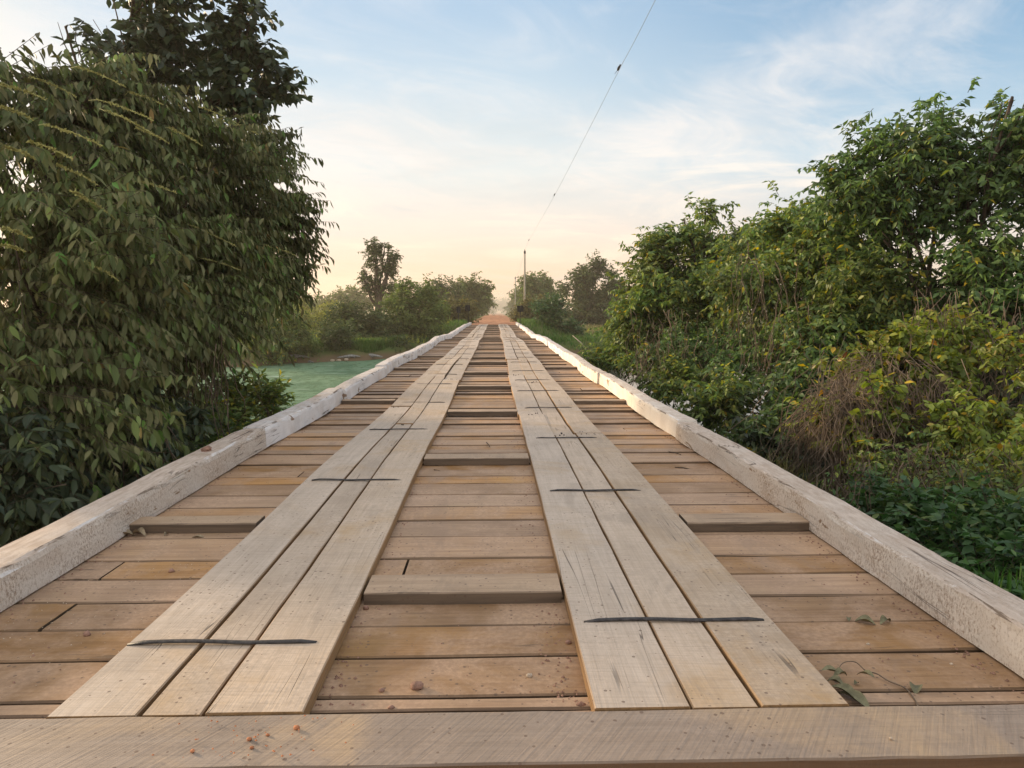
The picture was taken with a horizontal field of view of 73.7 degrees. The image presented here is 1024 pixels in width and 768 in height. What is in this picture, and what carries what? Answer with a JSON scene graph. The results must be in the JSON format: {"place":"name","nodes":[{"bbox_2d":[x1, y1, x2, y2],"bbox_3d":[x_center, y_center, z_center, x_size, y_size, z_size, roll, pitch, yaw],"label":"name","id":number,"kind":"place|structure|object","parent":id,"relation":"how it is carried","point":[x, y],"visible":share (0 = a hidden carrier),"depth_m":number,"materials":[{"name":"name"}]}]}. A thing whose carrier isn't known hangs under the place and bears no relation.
{"place":"outdoors","nodes":[
{"label":"outdoors","id":0,"kind":"place"},
{"bbox_2d":[1,359,385,425],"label":"pond","id":1,"kind":"structure","parent":0,"point":[309,380],"depth_m":35.28,"materials":[{"name":"green liquid"}]},
{"bbox_2d":[472,311,515,324],"bbox_3d":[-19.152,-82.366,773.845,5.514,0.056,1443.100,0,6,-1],"label":"road","id":2,"kind":"structure","parent":0,"point":[498,318],"depth_m":80.29,"materials":[{"name":"orange soil"}]},
{"bbox_2d":[0,0,1023,310],"label":"sky","id":3,"kind":"structure","parent":0,"point":[443,132],"materials":[{"name":"blue"}]},
{"bbox_2d":[7,311,1022,560],"bbox_3d":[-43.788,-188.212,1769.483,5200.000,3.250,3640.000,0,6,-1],"label":"ground","id":4,"kind":"structure","parent":0,"point":[385,353],"depth_m":45.53,"materials":[{"name":"soil"}]},
{"bbox_2d":[0,384,223,547],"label":"undergrowth bush","id":5,"kind":"object","parent":4,"relation":"on","point":[47,490],"visible":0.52,"depth_m":4.45,"materials":[{"name":"green plant"}]},
{"bbox_2d":[0,32,339,502],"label":"vine covered tree","id":6,"kind":"object","parent":4,"relation":"on","point":[123,270],"visible":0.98,"depth_m":5.73,"materials":[{"name":"green plant"}]},
{"bbox_2d":[51,0,316,389],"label":"dark crowned tree","id":7,"kind":"object","parent":4,"relation":"on","point":[161,32],"visible":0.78,"depth_m":11.31,"materials":[{"name":"green plant"}]},
{"bbox_2d":[156,360,296,467],"bbox_3d":[-3.301,1.764,7.864,1.125,4.015,3.224,0,6,-1],"label":"leafy shrub","id":8,"kind":"object","parent":4,"relation":"on","point":[239,415],"visible":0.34,"depth_m":8.21,"materials":[{"name":"green plant"}]},
{"bbox_2d":[231,293,302,365],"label":"water edge bush","id":9,"kind":"object","parent":4,"relation":"on","point":[275,353],"visible":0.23,"depth_m":41.24,"materials":[{"name":"green plant"}]},
{"bbox_2d":[291,354,308,357],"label":"caiman","id":10,"kind":"object","parent":4,"relation":"on","point":[296,355],"visible":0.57,"depth_m":43.32,"materials":[{"name":"grey"}]},
{"bbox_2d":[278,301,325,362],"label":"water edge bush","id":11,"kind":"object","parent":4,"relation":"on","point":[306,338],"visible":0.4,"depth_m":43.33,"materials":[{"name":"green plant"}]},
{"bbox_2d":[292,305,330,330],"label":"field bush","id":12,"kind":"object","parent":4,"relation":"on","point":[322,314],"visible":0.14,"depth_m":68.62,"materials":[{"name":"green plant"}]},
{"bbox_2d":[279,300,347,321],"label":"field bush","id":13,"kind":"object","parent":4,"relation":"on","point":[322,306],"visible":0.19,"depth_m":97.60,"materials":[{"name":"green plant"}]},
{"bbox_2d":[300,294,333,314],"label":"skyline tree","id":14,"kind":"object","parent":4,"relation":"on","point":[316,299],"visible":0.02,"depth_m":206.18,"materials":[{"name":"green plant"}]},
{"bbox_2d":[308,316,365,355],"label":"water edge bush","id":15,"kind":"object","parent":4,"relation":"on","point":[338,335],"visible":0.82,"depth_m":45.20,"materials":[{"name":"green plant"}]},
{"bbox_2d":[232,319,449,349],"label":"field scrub","id":16,"kind":"object","parent":4,"relation":"on","point":[391,334],"visible":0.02,"depth_m":50.52,"materials":[{"name":"green plant"}]},
{"bbox_2d":[313,284,374,315],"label":"skyline tree","id":17,"kind":"object","parent":4,"relation":"on","point":[352,291],"visible":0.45,"depth_m":166.35,"materials":[{"name":"green plant"}]},
{"bbox_2d":[337,354,359,357],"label":"caiman","id":18,"kind":"object","parent":4,"relation":"on","point":[350,355],"visible":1,"depth_m":44.75,"materials":[{"name":"grey"}]},
{"bbox_2d":[311,293,402,337],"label":"bank bush","id":19,"kind":"object","parent":4,"relation":"on","point":[376,320],"visible":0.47,"depth_m":50.58,"materials":[{"name":"green plant"}]},
{"bbox_2d":[310,334,408,354],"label":"bank grass","id":20,"kind":"structure","parent":4,"relation":"on","point":[369,345],"depth_m":46.12,"materials":[{"name":"green plant"}]},
{"bbox_2d":[354,236,403,310],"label":"tall lone tree","id":21,"kind":"object","parent":4,"relation":"on","point":[375,287],"visible":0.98,"depth_m":62.76,"materials":[{"name":"green plant"}]},
{"bbox_2d":[352,326,421,353],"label":"bank bush","id":22,"kind":"object","parent":4,"relation":"on","point":[400,342],"visible":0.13,"depth_m":48.50,"materials":[{"name":"green plant"}]},
{"bbox_2d":[382,291,424,314],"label":"skyline tree","id":23,"kind":"object","parent":4,"relation":"on","point":[392,304],"visible":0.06,"depth_m":177.06,"materials":[{"name":"green plant"}]},
{"bbox_2d":[372,272,452,339],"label":"bank bush","id":24,"kind":"object","parent":4,"relation":"on","point":[431,319],"visible":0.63,"depth_m":52.52,"materials":[{"name":"green plant"}]},
{"bbox_2d":[413,275,468,313],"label":"umbrella tree","id":25,"kind":"object","parent":4,"relation":"on","point":[453,288],"visible":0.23,"depth_m":97.90,"materials":[{"name":"green plant"}]},
{"bbox_2d":[425,295,481,329],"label":"bush","id":26,"kind":"object","parent":4,"relation":"on","point":[463,314],"visible":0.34,"depth_m":64.64,"materials":[{"name":"green plant"}]},
{"bbox_2d":[456,307,460,321],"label":"road sign","id":27,"kind":"object","parent":4,"relation":"on","point":[458,310],"visible":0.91,"depth_m":60.53,"materials":[{"name":"grey metal"}]},
{"bbox_2d":[465,305,469,322],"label":"road sign","id":28,"kind":"object","parent":4,"relation":"on","point":[467,307],"visible":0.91,"depth_m":59.05,"materials":[{"name":"grey metal"}]},
{"bbox_2d":[449,271,496,317],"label":"roadside tree","id":29,"kind":"object","parent":4,"relation":"on","point":[479,293],"visible":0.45,"depth_m":110.16,"materials":[{"name":"green plant"}]},
{"bbox_2d":[474,294,498,315],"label":"roadside tree","id":30,"kind":"object","parent":4,"relation":"on","point":[486,310],"visible":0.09,"depth_m":148.16,"materials":[{"name":"green plant"}]},
{"bbox_2d":[488,298,498,313],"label":"roadside tree","id":31,"kind":"object","parent":4,"relation":"on","point":[492,309],"visible":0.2,"depth_m":227.16,"materials":[{"name":"green plant"}]},
{"bbox_2d":[497,297,508,313],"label":"roadside tree","id":32,"kind":"object","parent":4,"relation":"on","point":[503,302],"visible":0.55,"depth_m":257.16,"materials":[{"name":"green plant"}]},
{"bbox_2d":[415,317,600,350],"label":"verge weeds","id":33,"kind":"object","parent":4,"relation":"on","point":[527,321],"visible":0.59,"depth_m":55.18,"materials":[{"name":"green plant"}]},
{"bbox_2d":[0,322,1023,767],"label":"timber bridge","id":34,"kind":"structure","parent":4,"relation":"on","point":[698,622],"depth_m":2.72,"materials":[{"name":"brown wood"}]},
{"bbox_2d":[83,630,90,635],"bbox_3d":[-1.574,0.925,2.527,0.028,0.021,0.024,-3,7,-26],"label":"pebble","id":35,"kind":"object","parent":34,"relation":"on","point":[87,633],"visible":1,"depth_m":2.52,"materials":[{"name":"stone"}]},
{"bbox_2d":[0,535,206,685],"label":"pale grit","id":36,"kind":"object","parent":34,"relation":"on","point":[101,584],"visible":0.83,"depth_m":2.82,"materials":[{"name":"gravel"}]},
{"bbox_2d":[123,529,134,535],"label":"fallen leaf","id":37,"kind":"object","parent":34,"relation":"on","point":[128,532],"visible":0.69,"depth_m":3.64,"materials":[{"name":"plant"}]},
{"bbox_2d":[132,527,145,535],"bbox_3d":[-1.988,0.789,3.639,0.083,0.043,0.044,0,6,-1],"label":"fallen leaf","id":38,"kind":"object","parent":34,"relation":"on","point":[141,530],"visible":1,"depth_m":3.64,"materials":[{"name":"plant"}]},
{"bbox_2d":[201,445,211,451],"bbox_3d":[-2.191,0.472,4.893,0.069,0.056,0.073,0,6,-1],"label":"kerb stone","id":39,"kind":"object","parent":34,"relation":"on","point":[206,448],"visible":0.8,"depth_m":4.87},
{"bbox_2d":[152,715,353,756],"bbox_3d":[-0.705,0.943,1.834,0.542,0.006,0.186,0,6,-1],"label":"clay grit","id":40,"kind":"object","parent":34,"relation":"on","point":[257,740],"visible":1,"depth_m":1.82,"materials":[{"name":"brown soil"}]},
{"bbox_2d":[410,681,423,690],"bbox_3d":[-0.303,0.960,2.171,0.043,0.030,0.034,0,6,-1],"label":"pebble","id":41,"kind":"object","parent":34,"relation":"on","point":[416,685],"visible":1,"depth_m":2.16,"materials":[{"name":"stone"}]},
{"bbox_2d":[315,418,577,705],"bbox_3d":[-0.288,0.609,5.537,0.830,0.041,6.962,0,6,-1],"label":"grit","id":42,"kind":"object","parent":34,"relation":"on","point":[548,660],"visible":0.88,"depth_m":2.33,"materials":[{"name":"gravel"}]},
{"bbox_2d":[0,385,1023,701],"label":"scattered grit","id":43,"kind":"object","parent":34,"relation":"on","point":[507,655],"visible":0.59,"depth_m":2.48,"materials":[{"name":"gravel"}]},
{"bbox_2d":[576,701,585,706],"bbox_3d":[0.209,0.975,2.076,0.031,0.017,0.022,0,6,-1],"label":"pebble","id":44,"kind":"object","parent":34,"relation":"on","point":[580,703],"visible":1,"depth_m":2.07,"materials":[{"name":"stone"}]},
{"bbox_2d":[855,615,874,623],"bbox_3d":[1.358,0.907,2.624,0.064,0.027,0.045,0,6,-1],"label":"fallen leaf","id":45,"kind":"object","parent":34,"relation":"on","point":[866,618],"visible":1,"depth_m":2.63,"materials":[{"name":"plant"}]},
{"bbox_2d":[821,661,918,706],"bbox_3d":[1.127,0.947,2.168,0.239,0.047,0.241,0,6,-1],"label":"wilted sprig","id":46,"kind":"object","parent":34,"relation":"on","point":[850,691],"visible":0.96,"depth_m":2.15,"materials":[{"name":"green plant"}]},
{"bbox_2d":[880,615,890,624],"bbox_3d":[1.435,0.907,2.623,0.052,0.028,0.032,0,6,-1],"label":"fallen leaf","id":47,"kind":"object","parent":34,"relation":"on","point":[883,618],"visible":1,"depth_m":2.63,"materials":[{"name":"green plant"}]},
{"bbox_2d":[909,681,922,693],"bbox_3d":[1.278,0.959,2.161,0.040,0.024,0.053,0,6,-1],"label":"fallen leaf","id":48,"kind":"object","parent":34,"relation":"on","point":[916,689],"visible":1,"depth_m":2.15,"materials":[{"name":"plant"}]},
{"bbox_2d":[501,287,522,313],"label":"roadside tree","id":49,"kind":"object","parent":4,"relation":"on","point":[510,305],"visible":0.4,"depth_m":166.12,"materials":[{"name":"green plant"}]},
{"bbox_2d":[517,305,523,313],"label":"road sign","id":50,"kind":"object","parent":4,"relation":"on","point":[520,308],"visible":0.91,"depth_m":59.16,"materials":[{"name":"grey metal"}]},
{"bbox_2d":[524,250,525,298],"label":"utility pole","id":51,"kind":"object","parent":4,"relation":"on","point":[524,274],"visible":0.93,"depth_m":86.98,"materials":[{"name":"concrete"}]},
{"bbox_2d":[507,1,654,296],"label":"overhead wire","id":52,"kind":"object","parent":51,"relation":"attached to","point":[598,110],"visible":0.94,"depth_m":23.23,"materials":[{"name":"metal"}]},
{"bbox_2d":[505,293,549,321],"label":"bush","id":53,"kind":"object","parent":4,"relation":"on","point":[526,313],"visible":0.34,"depth_m":73.02,"materials":[{"name":"green plant"}]},
{"bbox_2d":[514,269,567,319],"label":"meadow tree","id":54,"kind":"object","parent":4,"relation":"on","point":[534,288],"visible":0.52,"depth_m":119.75,"materials":[{"name":"green plant"}]},
{"bbox_2d":[528,291,589,338],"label":"corner bush","id":55,"kind":"object","parent":4,"relation":"on","point":[551,312],"visible":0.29,"depth_m":57.08,"materials":[{"name":"green plant"}]},
{"bbox_2d":[553,249,630,325],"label":"meadow tree","id":56,"kind":"object","parent":4,"relation":"on","point":[589,306],"visible":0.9,"depth_m":96.37,"materials":[{"name":"green plant"}]},
{"bbox_2d":[544,325,725,354],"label":"meadow grass","id":57,"kind":"structure","parent":4,"relation":"on","point":[586,337],"depth_m":55.35,"materials":[{"name":"plant"}]},
{"bbox_2d":[574,312,760,439],"bbox_3d":[3.069,0.777,14.072,2.960,4.487,7.995,0,6,-1],"label":"roadside bush","id":58,"kind":"object","parent":4,"relation":"on","point":[676,375],"visible":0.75,"depth_m":12.69,"materials":[{"name":"green plant"}]},
{"bbox_2d":[581,323,759,334],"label":"dry grass","id":59,"kind":"structure","parent":4,"relation":"on","point":[589,326],"depth_m":81.95,"materials":[{"name":"green plant"}]},
{"bbox_2d":[588,191,781,423],"bbox_3d":[4.200,-0.734,15.399,4.661,7.609,6.079,0,6,-1],"label":"spreading tree","id":60,"kind":"object","parent":4,"relation":"on","point":[663,282],"visible":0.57,"depth_m":16.32,"materials":[{"name":"green plant"}]},
{"bbox_2d":[639,305,868,468],"bbox_3d":[4.349,-0.187,12.280,3.107,2.738,6.854,0,6,-1],"label":"bank shrub","id":61,"kind":"object","parent":4,"relation":"on","point":[800,365],"visible":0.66,"depth_m":11.00,"materials":[{"name":"green plant"}]},
{"bbox_2d":[696,180,967,425],"bbox_3d":[4.974,-0.789,12.883,4.182,5.993,5.721,0,6,-1],"label":"leaning tree","id":62,"kind":"object","parent":4,"relation":"on","point":[848,281],"visible":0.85,"depth_m":11.38,"materials":[{"name":"green plant"}]},
{"bbox_2d":[726,302,1020,500],"bbox_3d":[4.521,0.794,8.270,3.818,3.564,3.410,0,6,-1],"label":"vine mound","id":63,"kind":"object","parent":4,"relation":"on","point":[883,380],"visible":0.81,"depth_m":8.11,"materials":[{"name":"green plant"}]},
{"bbox_2d":[729,345,1023,496],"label":"shade shrub","id":64,"kind":"object","parent":4,"relation":"on","point":[746,438],"visible":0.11,"depth_m":9.31,"materials":[{"name":"green plant"}]},
{"bbox_2d":[735,436,1023,581],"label":"undergrowth","id":65,"kind":"object","parent":4,"relation":"on","point":[785,464],"visible":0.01,"depth_m":8.39,"materials":[{"name":"green plant"}]},
{"bbox_2d":[793,77,1023,464],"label":"vine hung tree","id":66,"kind":"object","parent":4,"relation":"on","point":[951,180],"visible":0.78,"depth_m":9.97,"materials":[{"name":"green plant"}]},
{"bbox_2d":[807,406,1023,542],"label":"tangled bush","id":67,"kind":"object","parent":4,"relation":"on","point":[924,474],"visible":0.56,"depth_m":6.38,"materials":[{"name":"green plant"}]},
{"bbox_2d":[832,467,1023,598],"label":"green creeper","id":68,"kind":"object","parent":4,"relation":"on","point":[919,515],"visible":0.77,"depth_m":4.95,"materials":[{"name":"green plant"}]},
{"bbox_2d":[914,330,1023,502],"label":"yellow vine","id":69,"kind":"object","parent":4,"relation":"on","point":[969,424],"visible":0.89,"depth_m":7.09,"materials":[{"name":"green plant"}]},
{"bbox_2d":[977,561,1023,599],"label":"grass tuft","id":70,"kind":"object","parent":4,"relation":"on","point":[1009,582],"visible":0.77,"depth_m":4.09,"materials":[{"name":"green plant"}]},
{"bbox_2d":[581,356,1019,430],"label":"water","id":71,"kind":"structure","parent":0,"point":[635,386],"depth_m":30.12,"materials":[{"name":"grey liquid"}]}
]}

